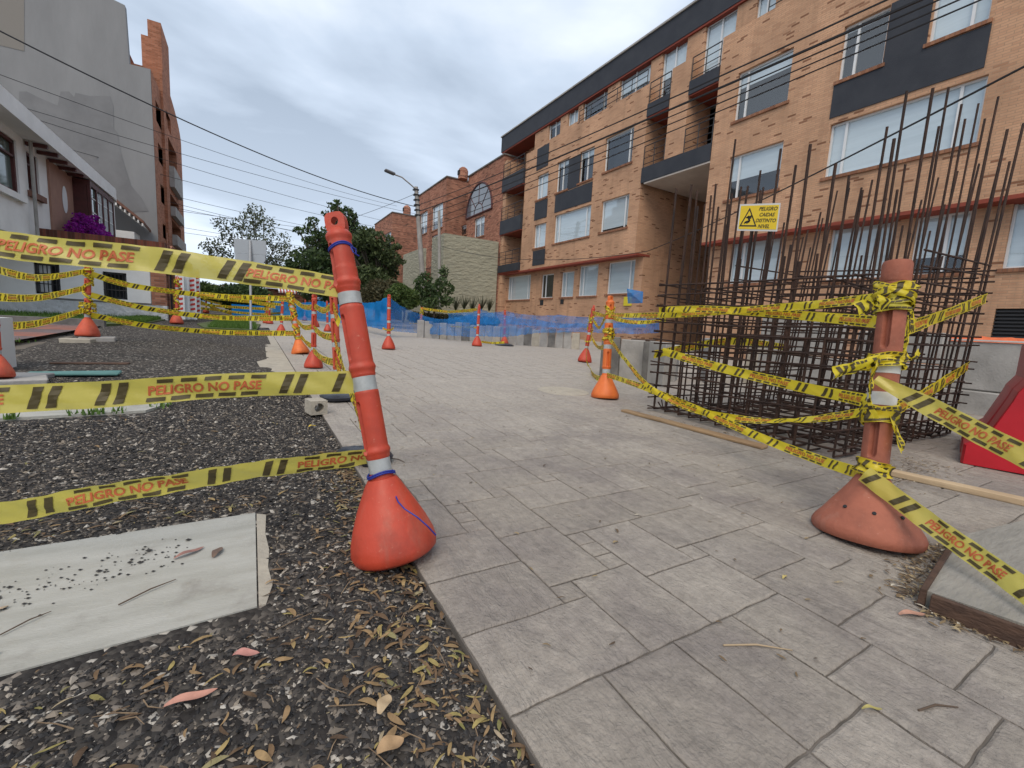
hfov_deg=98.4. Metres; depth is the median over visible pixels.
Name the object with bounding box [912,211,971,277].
window
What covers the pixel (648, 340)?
concrete barrier block
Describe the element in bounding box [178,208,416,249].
power cable
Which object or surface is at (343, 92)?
sky
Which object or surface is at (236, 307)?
warning tape
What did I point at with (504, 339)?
traffic bollard
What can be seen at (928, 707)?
stick
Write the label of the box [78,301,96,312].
wound tape
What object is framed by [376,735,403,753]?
fallen leaf
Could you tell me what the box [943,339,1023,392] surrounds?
concrete barrier block
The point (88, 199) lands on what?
bay window
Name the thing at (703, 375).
concrete barrier block
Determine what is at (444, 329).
concrete plank
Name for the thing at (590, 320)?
wound tape
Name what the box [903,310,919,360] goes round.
loose tape end
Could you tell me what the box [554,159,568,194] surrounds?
window
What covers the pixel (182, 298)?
barricade post
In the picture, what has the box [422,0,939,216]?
power cable
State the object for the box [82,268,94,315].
wound tape
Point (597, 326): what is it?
warning tape
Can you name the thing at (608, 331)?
wound tape
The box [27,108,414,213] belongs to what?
power cable
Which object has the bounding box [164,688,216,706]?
fallen leaf
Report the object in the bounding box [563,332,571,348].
concrete plank
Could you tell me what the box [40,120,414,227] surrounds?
power cable
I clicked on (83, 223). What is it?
bougainvillea
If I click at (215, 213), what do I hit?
power cable
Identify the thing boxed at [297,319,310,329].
warning tape
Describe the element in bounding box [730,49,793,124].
window
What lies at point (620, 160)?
window
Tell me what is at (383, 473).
rope
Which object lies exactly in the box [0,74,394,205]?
power cable
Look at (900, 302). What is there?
wound tape
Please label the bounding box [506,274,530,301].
window
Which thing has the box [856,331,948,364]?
concrete barrier block
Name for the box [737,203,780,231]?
warning sign
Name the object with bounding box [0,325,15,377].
traffic bollard
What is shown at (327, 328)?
traffic bollard
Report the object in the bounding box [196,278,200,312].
barricade post
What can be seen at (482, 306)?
sword plant
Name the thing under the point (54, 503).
warning tape
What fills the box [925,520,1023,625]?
concrete planter slab
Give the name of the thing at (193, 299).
barricade post
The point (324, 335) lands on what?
warning tape
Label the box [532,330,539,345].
concrete plank
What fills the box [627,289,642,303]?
blue rag
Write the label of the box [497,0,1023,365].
apartment building
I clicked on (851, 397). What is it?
warning tape
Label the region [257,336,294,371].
concrete apron
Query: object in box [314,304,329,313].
warning tape
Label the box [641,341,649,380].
concrete plank
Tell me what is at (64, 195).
oval window
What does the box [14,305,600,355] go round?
ground
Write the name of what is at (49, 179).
white house
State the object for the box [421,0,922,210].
power cable
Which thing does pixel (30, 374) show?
stone slab
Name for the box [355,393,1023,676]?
path debris
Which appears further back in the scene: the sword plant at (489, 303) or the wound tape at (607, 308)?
the sword plant at (489, 303)
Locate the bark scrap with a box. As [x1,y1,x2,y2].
[212,547,222,556]
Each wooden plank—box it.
[621,409,767,449]
[891,469,1023,505]
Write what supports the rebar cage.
on the paved path
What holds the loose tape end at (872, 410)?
attached to the traffic bollard at (854, 509)
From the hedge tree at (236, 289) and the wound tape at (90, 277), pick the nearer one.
the wound tape at (90, 277)
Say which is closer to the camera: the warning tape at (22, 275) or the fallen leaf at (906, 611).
the fallen leaf at (906, 611)
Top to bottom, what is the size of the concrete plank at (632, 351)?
0.609 m
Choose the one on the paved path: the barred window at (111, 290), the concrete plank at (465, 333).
the concrete plank at (465, 333)
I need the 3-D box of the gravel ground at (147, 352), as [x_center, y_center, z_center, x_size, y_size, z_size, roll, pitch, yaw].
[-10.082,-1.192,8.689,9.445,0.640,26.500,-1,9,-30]
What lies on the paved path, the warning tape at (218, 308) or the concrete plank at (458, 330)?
the concrete plank at (458, 330)
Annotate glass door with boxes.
[661,42,687,96]
[703,9,737,73]
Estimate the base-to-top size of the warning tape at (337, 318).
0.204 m
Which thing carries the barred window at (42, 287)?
in the front wall at (61, 304)
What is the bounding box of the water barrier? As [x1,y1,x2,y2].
[960,345,1023,473]
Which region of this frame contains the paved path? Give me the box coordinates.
[256,320,1023,767]
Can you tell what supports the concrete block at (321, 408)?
on the gravel ground at (147, 352)
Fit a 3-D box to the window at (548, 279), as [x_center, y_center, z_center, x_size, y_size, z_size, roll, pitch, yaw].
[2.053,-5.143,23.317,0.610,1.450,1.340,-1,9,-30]
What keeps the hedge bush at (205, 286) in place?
on the ground at (21, 345)
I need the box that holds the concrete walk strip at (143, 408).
[0,403,169,420]
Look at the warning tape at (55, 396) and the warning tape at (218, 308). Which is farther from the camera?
the warning tape at (218, 308)
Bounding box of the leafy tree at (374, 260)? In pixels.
[351,225,406,290]
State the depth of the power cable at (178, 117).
14.98 m
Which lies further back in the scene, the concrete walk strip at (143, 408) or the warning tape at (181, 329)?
the warning tape at (181, 329)
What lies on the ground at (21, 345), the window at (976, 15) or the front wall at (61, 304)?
the front wall at (61, 304)
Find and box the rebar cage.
[647,87,1023,457]
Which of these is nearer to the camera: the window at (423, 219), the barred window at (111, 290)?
the barred window at (111, 290)
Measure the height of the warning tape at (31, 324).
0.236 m
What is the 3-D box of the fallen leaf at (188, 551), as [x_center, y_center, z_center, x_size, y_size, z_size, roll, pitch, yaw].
[-0.973,0.508,1.337,0.019,0.010,0.084,7,8,28]
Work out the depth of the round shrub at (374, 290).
19.51 m
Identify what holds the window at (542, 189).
in the apartment building
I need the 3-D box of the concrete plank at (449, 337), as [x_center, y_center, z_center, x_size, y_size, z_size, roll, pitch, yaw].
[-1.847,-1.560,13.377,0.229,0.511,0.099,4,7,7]
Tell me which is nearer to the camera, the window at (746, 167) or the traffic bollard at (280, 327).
the traffic bollard at (280, 327)
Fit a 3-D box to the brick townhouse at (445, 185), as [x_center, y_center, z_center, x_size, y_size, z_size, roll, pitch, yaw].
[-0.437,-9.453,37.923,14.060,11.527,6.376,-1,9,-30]
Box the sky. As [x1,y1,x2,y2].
[115,0,693,288]
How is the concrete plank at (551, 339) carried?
on the paved path
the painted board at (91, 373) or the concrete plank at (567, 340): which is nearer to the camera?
the painted board at (91, 373)
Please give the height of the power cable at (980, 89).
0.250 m
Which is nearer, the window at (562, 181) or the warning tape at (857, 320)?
the warning tape at (857, 320)
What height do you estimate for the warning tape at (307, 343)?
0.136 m
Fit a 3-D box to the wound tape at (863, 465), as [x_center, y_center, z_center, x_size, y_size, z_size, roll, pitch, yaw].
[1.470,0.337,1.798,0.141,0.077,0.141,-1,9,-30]
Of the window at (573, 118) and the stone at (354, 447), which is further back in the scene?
the window at (573, 118)
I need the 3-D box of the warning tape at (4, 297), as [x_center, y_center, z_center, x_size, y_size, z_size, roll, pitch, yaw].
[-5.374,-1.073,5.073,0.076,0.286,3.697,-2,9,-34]
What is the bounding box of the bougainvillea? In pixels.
[62,212,113,236]
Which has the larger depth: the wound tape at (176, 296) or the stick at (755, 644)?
the wound tape at (176, 296)
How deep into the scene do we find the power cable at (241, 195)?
24.82 m
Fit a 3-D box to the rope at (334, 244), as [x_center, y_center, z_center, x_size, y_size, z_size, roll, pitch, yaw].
[-0.543,-0.433,1.417,0.084,0.048,0.113,-1,9,-30]
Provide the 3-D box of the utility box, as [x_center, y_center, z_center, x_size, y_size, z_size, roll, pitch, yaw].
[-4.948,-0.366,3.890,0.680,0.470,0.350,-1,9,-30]
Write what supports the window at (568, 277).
in the apartment building
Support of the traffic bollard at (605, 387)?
on the paved path
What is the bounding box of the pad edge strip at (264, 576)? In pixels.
[257,514,272,605]
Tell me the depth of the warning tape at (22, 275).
4.97 m
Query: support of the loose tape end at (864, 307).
attached to the traffic bollard at (854, 509)
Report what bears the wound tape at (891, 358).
attached to the traffic bollard at (854, 509)
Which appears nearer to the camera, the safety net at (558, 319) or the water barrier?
the water barrier
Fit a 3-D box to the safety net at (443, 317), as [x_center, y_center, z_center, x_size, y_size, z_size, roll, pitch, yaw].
[-2.937,-3.404,23.387,5.374,0.677,0.737,-1,9,-30]
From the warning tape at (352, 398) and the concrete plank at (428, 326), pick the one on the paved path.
the concrete plank at (428, 326)
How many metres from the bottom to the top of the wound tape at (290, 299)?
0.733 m
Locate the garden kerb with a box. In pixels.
[0,315,105,327]
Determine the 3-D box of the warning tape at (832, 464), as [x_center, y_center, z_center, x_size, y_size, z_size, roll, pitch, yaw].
[1.259,0.154,3.277,0.168,0.172,3.002,2,7,-10]
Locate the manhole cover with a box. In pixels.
[538,387,588,395]
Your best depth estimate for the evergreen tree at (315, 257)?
24.27 m
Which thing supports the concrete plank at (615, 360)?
on the paved path
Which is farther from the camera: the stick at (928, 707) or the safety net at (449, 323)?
the safety net at (449, 323)
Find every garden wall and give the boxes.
[402,248,425,322]
[430,233,498,326]
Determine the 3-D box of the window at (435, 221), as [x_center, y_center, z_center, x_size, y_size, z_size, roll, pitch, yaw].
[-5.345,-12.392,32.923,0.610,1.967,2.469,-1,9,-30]
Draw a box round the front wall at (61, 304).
[0,228,169,319]
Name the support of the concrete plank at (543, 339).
on the paved path
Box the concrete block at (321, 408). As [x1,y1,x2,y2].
[305,397,327,414]
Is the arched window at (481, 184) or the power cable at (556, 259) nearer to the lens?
the power cable at (556, 259)
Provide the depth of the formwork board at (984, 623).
1.24 m
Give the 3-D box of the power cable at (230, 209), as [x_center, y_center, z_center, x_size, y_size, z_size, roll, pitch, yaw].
[-15.688,-11.064,28.500,0.020,1.246,25.514,6,8,24]
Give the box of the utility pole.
[438,211,440,313]
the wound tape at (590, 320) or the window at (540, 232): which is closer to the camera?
the wound tape at (590, 320)
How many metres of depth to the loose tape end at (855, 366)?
1.69 m
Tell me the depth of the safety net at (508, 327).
12.55 m
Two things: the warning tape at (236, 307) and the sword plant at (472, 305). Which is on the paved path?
the sword plant at (472, 305)
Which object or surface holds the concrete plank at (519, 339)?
on the paved path
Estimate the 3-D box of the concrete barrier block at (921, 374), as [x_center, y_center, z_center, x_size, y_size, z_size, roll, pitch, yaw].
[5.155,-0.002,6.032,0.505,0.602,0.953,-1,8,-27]
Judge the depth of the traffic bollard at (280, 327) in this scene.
11.10 m
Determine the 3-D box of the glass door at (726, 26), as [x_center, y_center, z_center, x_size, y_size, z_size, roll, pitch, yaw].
[7.033,-11.156,14.579,0.470,1.797,1.332,-1,9,-30]
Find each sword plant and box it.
[452,297,461,309]
[459,295,468,308]
[469,298,477,308]
[477,296,486,309]
[486,297,494,310]
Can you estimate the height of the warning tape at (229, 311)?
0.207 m
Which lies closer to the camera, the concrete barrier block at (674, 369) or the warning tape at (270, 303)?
the concrete barrier block at (674, 369)
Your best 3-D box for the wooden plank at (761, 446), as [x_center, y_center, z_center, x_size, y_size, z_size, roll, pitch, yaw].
[1.393,0.341,3.564,0.090,0.050,1.255,-2,9,-36]
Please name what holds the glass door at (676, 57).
in the apartment building
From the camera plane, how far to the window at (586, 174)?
20.19 m
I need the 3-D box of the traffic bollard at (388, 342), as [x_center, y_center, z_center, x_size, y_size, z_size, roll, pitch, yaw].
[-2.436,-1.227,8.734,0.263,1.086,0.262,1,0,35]
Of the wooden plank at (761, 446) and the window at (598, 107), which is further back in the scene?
the window at (598, 107)
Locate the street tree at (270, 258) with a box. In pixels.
[198,203,296,266]
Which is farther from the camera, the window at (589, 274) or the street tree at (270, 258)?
the street tree at (270, 258)
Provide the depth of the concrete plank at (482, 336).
13.23 m
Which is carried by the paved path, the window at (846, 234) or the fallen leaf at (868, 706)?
the fallen leaf at (868, 706)
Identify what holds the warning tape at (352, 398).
attached to the traffic bollard at (334, 328)
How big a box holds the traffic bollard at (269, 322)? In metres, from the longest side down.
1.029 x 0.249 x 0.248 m
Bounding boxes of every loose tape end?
[832,354,879,379]
[853,294,890,314]
[867,357,879,418]
[890,416,904,453]
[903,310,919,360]
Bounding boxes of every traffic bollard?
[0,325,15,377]
[74,267,100,336]
[170,276,183,323]
[265,294,272,323]
[276,301,285,330]
[288,291,309,353]
[304,294,322,367]
[324,211,435,570]
[324,301,330,331]
[329,296,340,370]
[382,294,394,349]
[472,304,481,345]
[501,310,507,342]
[578,305,594,362]
[591,296,618,398]
[811,259,928,553]
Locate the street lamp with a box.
[384,169,427,316]
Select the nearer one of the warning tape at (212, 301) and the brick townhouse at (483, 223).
the warning tape at (212, 301)
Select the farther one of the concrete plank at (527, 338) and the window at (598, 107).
the window at (598, 107)
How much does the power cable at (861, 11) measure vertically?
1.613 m
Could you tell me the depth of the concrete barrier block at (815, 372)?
6.45 m
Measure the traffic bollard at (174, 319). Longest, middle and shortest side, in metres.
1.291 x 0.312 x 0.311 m
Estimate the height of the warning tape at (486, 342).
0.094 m
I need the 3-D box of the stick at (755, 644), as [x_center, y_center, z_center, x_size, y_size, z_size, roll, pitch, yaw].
[0.619,0.662,1.115,0.174,0.008,0.011,3,7,0]
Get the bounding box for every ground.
[0,313,533,767]
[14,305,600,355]
[197,321,260,330]
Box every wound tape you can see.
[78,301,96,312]
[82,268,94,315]
[173,278,180,309]
[286,292,300,339]
[585,315,594,341]
[602,328,614,340]
[604,305,615,318]
[851,456,895,478]
[858,400,901,425]
[865,351,908,370]
[871,280,921,310]
[873,289,912,314]
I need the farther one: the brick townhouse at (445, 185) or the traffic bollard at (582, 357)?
the brick townhouse at (445, 185)
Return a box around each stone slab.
[0,375,48,384]
[16,372,54,377]
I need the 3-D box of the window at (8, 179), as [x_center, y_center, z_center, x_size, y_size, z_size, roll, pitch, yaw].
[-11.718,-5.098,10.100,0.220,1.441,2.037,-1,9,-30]
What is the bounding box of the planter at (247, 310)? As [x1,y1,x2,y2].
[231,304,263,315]
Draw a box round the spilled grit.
[0,538,190,615]
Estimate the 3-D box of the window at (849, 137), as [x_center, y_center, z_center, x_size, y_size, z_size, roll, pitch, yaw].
[8.982,-5.815,10.320,0.225,1.398,2.994,-1,9,-30]
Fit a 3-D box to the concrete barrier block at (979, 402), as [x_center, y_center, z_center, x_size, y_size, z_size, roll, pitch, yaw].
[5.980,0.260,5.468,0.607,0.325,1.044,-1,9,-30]
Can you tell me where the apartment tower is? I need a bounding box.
[0,0,185,302]
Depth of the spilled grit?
1.22 m
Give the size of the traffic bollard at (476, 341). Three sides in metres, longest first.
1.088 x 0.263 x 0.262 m
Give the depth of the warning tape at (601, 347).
8.16 m
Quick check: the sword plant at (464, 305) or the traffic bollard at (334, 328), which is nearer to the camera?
the traffic bollard at (334, 328)
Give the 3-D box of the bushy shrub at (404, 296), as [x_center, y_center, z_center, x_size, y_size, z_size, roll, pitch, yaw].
[-4.775,-3.520,19.025,1.689,1.713,1.412,-1,9,-30]
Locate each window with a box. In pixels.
[0,131,27,203]
[26,152,46,203]
[34,263,60,293]
[62,186,67,212]
[72,177,115,236]
[103,272,127,299]
[421,211,426,234]
[430,204,442,232]
[461,225,466,235]
[465,181,492,219]
[475,216,484,237]
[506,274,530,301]
[532,223,545,249]
[534,172,548,201]
[539,274,553,299]
[549,121,560,139]
[551,205,590,245]
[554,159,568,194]
[558,271,573,298]
[569,109,578,125]
[576,147,594,185]
[576,264,598,297]
[584,91,607,120]
[598,194,629,234]
[601,127,633,174]
[604,260,635,295]
[621,65,650,99]
[722,141,783,203]
[724,238,781,286]
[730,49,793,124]
[757,0,775,17]
[819,76,987,181]
[822,222,894,283]
[833,7,890,85]
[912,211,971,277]
[923,0,992,48]
[995,204,1023,272]
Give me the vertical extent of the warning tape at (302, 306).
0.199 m
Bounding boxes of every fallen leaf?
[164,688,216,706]
[174,546,203,558]
[232,647,259,655]
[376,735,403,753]
[377,694,391,713]
[862,704,881,709]
[898,609,925,615]
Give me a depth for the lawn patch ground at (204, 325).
11.18 m
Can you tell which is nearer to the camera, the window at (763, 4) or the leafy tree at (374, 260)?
the window at (763, 4)
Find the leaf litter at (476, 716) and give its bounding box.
[0,397,533,767]
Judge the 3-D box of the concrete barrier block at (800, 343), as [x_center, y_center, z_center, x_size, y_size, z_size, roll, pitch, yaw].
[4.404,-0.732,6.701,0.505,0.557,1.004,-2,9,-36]
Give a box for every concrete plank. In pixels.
[417,320,424,337]
[424,321,431,337]
[432,323,439,338]
[440,323,446,339]
[447,324,454,339]
[454,322,461,340]
[462,323,469,340]
[470,325,476,341]
[479,326,484,340]
[485,325,491,341]
[493,326,500,341]
[508,334,515,344]
[516,335,523,344]
[524,327,531,345]
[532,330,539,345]
[539,329,547,346]
[547,329,555,347]
[555,331,563,347]
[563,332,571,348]
[571,333,579,348]
[599,337,620,375]
[618,339,644,379]
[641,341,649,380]
[647,341,671,387]
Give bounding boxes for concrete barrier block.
[631,338,655,341]
[670,345,678,381]
[698,338,718,383]
[743,347,766,382]
[755,354,845,389]
[761,318,846,356]
[841,359,942,398]
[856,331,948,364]
[941,387,999,415]
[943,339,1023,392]
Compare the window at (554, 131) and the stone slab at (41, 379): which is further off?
the window at (554, 131)
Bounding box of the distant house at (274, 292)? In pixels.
[262,286,310,302]
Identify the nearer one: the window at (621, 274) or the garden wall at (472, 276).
the window at (621, 274)
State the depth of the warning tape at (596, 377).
6.20 m
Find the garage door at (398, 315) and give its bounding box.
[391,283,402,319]
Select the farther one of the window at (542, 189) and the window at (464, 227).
the window at (464, 227)
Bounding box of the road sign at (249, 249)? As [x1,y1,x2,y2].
[234,238,266,328]
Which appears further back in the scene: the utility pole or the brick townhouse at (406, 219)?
the brick townhouse at (406, 219)
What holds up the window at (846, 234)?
in the apartment building
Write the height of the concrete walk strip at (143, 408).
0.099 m
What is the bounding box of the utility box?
[0,317,16,366]
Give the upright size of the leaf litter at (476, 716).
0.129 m
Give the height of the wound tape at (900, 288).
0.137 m
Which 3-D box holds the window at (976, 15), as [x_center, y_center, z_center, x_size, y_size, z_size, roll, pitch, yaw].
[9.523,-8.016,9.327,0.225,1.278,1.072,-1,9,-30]
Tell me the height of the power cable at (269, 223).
2.263 m
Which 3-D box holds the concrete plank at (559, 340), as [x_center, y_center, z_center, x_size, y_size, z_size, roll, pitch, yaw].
[1.401,-1.301,13.035,0.232,0.536,0.097,4,7,8]
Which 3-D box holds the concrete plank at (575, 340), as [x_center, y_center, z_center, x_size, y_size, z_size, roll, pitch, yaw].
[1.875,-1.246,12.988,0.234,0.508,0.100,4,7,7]
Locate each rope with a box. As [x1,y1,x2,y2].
[328,240,358,256]
[367,469,435,535]
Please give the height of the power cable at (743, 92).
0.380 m
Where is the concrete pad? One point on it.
(79, 619)
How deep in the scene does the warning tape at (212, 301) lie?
19.74 m
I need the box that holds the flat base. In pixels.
[495,343,513,345]
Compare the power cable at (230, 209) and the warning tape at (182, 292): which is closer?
the warning tape at (182, 292)
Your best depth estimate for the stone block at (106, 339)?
6.62 m
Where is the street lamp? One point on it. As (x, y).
(419, 231)
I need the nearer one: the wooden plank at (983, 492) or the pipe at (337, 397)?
the wooden plank at (983, 492)
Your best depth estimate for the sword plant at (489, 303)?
24.88 m
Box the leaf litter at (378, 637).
[22,455,947,767]
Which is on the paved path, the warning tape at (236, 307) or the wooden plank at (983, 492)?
the wooden plank at (983, 492)
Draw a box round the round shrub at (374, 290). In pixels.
[361,277,398,312]
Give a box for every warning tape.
[0,230,337,296]
[0,267,83,280]
[0,286,83,301]
[0,371,353,412]
[0,449,366,523]
[13,308,83,329]
[90,292,291,320]
[91,271,286,300]
[91,312,293,335]
[200,297,280,305]
[201,301,245,315]
[201,303,268,310]
[201,307,267,315]
[202,298,223,304]
[203,292,274,307]
[293,298,311,309]
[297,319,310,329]
[300,335,310,347]
[312,347,332,365]
[313,325,330,340]
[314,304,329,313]
[332,303,340,325]
[334,333,360,429]
[335,359,340,370]
[423,307,476,312]
[481,341,503,343]
[586,343,599,380]
[590,327,603,349]
[592,311,607,328]
[592,311,664,323]
[607,334,859,423]
[607,373,859,476]
[608,293,890,317]
[654,338,783,357]
[663,348,866,405]
[666,306,908,327]
[858,467,1023,604]
[874,376,1023,468]
[897,362,969,412]
[905,293,987,335]
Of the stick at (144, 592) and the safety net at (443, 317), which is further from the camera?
the safety net at (443, 317)
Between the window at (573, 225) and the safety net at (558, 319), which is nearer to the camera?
the safety net at (558, 319)
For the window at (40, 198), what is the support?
in the white house at (49, 179)
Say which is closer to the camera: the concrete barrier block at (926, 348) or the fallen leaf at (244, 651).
the fallen leaf at (244, 651)
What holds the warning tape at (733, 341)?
attached to the rebar cage
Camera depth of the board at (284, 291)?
33.60 m
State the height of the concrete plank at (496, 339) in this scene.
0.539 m
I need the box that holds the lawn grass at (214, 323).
[0,308,256,328]
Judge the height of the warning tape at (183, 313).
0.324 m
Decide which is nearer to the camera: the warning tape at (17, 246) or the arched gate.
the warning tape at (17, 246)
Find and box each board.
[30,370,121,375]
[49,362,129,364]
[278,289,297,293]
[916,547,951,607]
[929,594,1023,649]
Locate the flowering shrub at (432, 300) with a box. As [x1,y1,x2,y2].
[413,265,454,316]
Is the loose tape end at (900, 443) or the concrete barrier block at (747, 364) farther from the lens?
the concrete barrier block at (747, 364)
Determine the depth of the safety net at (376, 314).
14.04 m
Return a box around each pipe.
[319,391,354,401]
[951,336,1023,343]
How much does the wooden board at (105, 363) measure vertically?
0.026 m
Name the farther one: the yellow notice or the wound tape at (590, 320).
the yellow notice
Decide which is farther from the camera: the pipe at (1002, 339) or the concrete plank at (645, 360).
the concrete plank at (645, 360)
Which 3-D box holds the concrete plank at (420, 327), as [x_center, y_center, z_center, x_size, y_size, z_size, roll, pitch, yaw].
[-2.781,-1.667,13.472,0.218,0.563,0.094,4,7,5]
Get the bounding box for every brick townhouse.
[374,205,416,282]
[417,176,467,275]
[457,153,523,318]
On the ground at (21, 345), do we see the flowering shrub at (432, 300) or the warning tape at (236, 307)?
the flowering shrub at (432, 300)
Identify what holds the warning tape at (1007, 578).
attached to the traffic bollard at (854, 509)
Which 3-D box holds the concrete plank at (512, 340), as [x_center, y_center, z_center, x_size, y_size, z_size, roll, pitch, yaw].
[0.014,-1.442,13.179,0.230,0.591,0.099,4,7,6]
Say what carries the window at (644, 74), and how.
in the apartment building
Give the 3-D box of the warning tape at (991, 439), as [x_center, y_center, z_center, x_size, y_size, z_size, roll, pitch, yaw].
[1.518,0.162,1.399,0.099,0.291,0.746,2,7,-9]
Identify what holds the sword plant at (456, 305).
on the paved path
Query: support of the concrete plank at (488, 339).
on the paved path
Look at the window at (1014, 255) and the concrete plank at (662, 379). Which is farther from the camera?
the window at (1014, 255)
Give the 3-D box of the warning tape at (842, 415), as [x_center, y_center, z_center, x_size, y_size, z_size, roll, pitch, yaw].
[1.268,-0.084,3.291,0.223,0.539,3.037,2,8,-12]
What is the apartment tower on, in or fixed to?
on the ground at (21, 345)
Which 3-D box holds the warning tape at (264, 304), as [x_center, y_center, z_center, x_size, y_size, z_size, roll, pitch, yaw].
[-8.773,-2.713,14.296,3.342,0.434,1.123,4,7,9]
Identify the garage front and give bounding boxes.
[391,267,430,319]
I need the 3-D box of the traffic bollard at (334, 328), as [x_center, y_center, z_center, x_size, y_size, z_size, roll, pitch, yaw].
[-1.457,-0.424,3.642,0.072,0.733,0.072,-3,0,43]
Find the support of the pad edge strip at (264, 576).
on the gravel ground at (147, 352)
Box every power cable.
[0,30,414,206]
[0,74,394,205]
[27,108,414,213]
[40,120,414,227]
[73,150,416,234]
[170,195,319,228]
[171,202,289,230]
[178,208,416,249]
[182,211,416,239]
[420,0,887,204]
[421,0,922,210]
[421,0,981,229]
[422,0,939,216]
[423,0,959,222]
[441,246,645,259]
[646,66,1023,251]
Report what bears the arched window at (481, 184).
in the brick townhouse at (483, 223)
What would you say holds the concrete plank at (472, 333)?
on the paved path
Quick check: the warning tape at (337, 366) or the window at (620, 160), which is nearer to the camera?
the warning tape at (337, 366)
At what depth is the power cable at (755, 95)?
9.18 m
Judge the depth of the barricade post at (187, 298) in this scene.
13.43 m
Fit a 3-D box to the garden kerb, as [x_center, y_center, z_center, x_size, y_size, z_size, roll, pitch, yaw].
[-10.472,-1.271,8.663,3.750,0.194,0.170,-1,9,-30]
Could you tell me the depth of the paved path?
1.41 m
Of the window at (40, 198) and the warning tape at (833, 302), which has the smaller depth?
the warning tape at (833, 302)
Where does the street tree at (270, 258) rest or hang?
on the ground at (21, 345)
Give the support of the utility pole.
on the paved path
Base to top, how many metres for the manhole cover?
0.020 m
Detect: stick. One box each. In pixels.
[0,611,50,634]
[118,579,175,604]
[723,643,792,650]
[917,703,958,711]
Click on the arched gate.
(170, 285)
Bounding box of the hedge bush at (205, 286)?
[200,281,220,307]
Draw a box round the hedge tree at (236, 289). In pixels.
[215,283,273,311]
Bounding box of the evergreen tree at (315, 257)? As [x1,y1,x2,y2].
[283,199,369,303]
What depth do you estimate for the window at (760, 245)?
13.69 m
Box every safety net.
[272,298,386,330]
[391,304,476,336]
[407,311,499,325]
[448,312,645,327]
[479,312,658,336]
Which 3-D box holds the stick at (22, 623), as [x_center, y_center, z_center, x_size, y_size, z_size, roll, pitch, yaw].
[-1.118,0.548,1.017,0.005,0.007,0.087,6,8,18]
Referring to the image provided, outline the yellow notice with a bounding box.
[623,297,631,305]
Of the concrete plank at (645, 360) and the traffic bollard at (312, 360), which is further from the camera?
the concrete plank at (645, 360)
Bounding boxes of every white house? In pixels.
[0,84,116,236]
[114,200,150,239]
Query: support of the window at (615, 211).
in the apartment building
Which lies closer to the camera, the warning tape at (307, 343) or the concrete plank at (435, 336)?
the warning tape at (307, 343)
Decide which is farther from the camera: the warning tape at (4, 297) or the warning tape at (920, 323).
the warning tape at (4, 297)
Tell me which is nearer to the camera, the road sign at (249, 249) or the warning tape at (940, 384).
the warning tape at (940, 384)
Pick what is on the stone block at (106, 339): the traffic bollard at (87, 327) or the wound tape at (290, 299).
the traffic bollard at (87, 327)
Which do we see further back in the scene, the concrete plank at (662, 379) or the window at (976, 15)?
the window at (976, 15)
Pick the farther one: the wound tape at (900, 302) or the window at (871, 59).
the window at (871, 59)
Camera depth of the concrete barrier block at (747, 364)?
7.05 m
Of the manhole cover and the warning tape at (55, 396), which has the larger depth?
the manhole cover
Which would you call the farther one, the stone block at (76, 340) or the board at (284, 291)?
the board at (284, 291)
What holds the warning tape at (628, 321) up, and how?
attached to the traffic bollard at (582, 357)
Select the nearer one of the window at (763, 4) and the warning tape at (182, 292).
the warning tape at (182, 292)
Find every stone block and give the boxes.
[59,338,95,342]
[78,336,115,341]
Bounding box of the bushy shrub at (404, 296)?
[383,282,420,321]
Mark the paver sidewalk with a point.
(48, 329)
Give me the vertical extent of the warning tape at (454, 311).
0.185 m
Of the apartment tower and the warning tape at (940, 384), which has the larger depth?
the apartment tower
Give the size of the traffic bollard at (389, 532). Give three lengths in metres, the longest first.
1.119 x 0.271 x 0.270 m
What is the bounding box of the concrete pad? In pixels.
[0,513,256,676]
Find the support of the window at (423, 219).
in the brick townhouse at (445, 185)
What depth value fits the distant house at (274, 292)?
34.96 m
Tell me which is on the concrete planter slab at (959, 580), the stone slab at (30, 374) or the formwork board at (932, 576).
the formwork board at (932, 576)
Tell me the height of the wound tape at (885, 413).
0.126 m
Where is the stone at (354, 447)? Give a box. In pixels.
[336,445,393,466]
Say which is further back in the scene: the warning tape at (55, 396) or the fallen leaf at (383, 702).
the warning tape at (55, 396)
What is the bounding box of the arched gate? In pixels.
[158,233,175,319]
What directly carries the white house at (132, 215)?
on the ground at (21, 345)
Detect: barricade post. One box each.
[175,275,184,319]
[184,277,189,318]
[189,277,196,319]
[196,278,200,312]
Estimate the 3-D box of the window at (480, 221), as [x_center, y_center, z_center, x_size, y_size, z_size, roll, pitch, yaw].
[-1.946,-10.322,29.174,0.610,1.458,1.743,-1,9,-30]
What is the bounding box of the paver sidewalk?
[14,324,77,339]
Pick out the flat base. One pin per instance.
(505, 344)

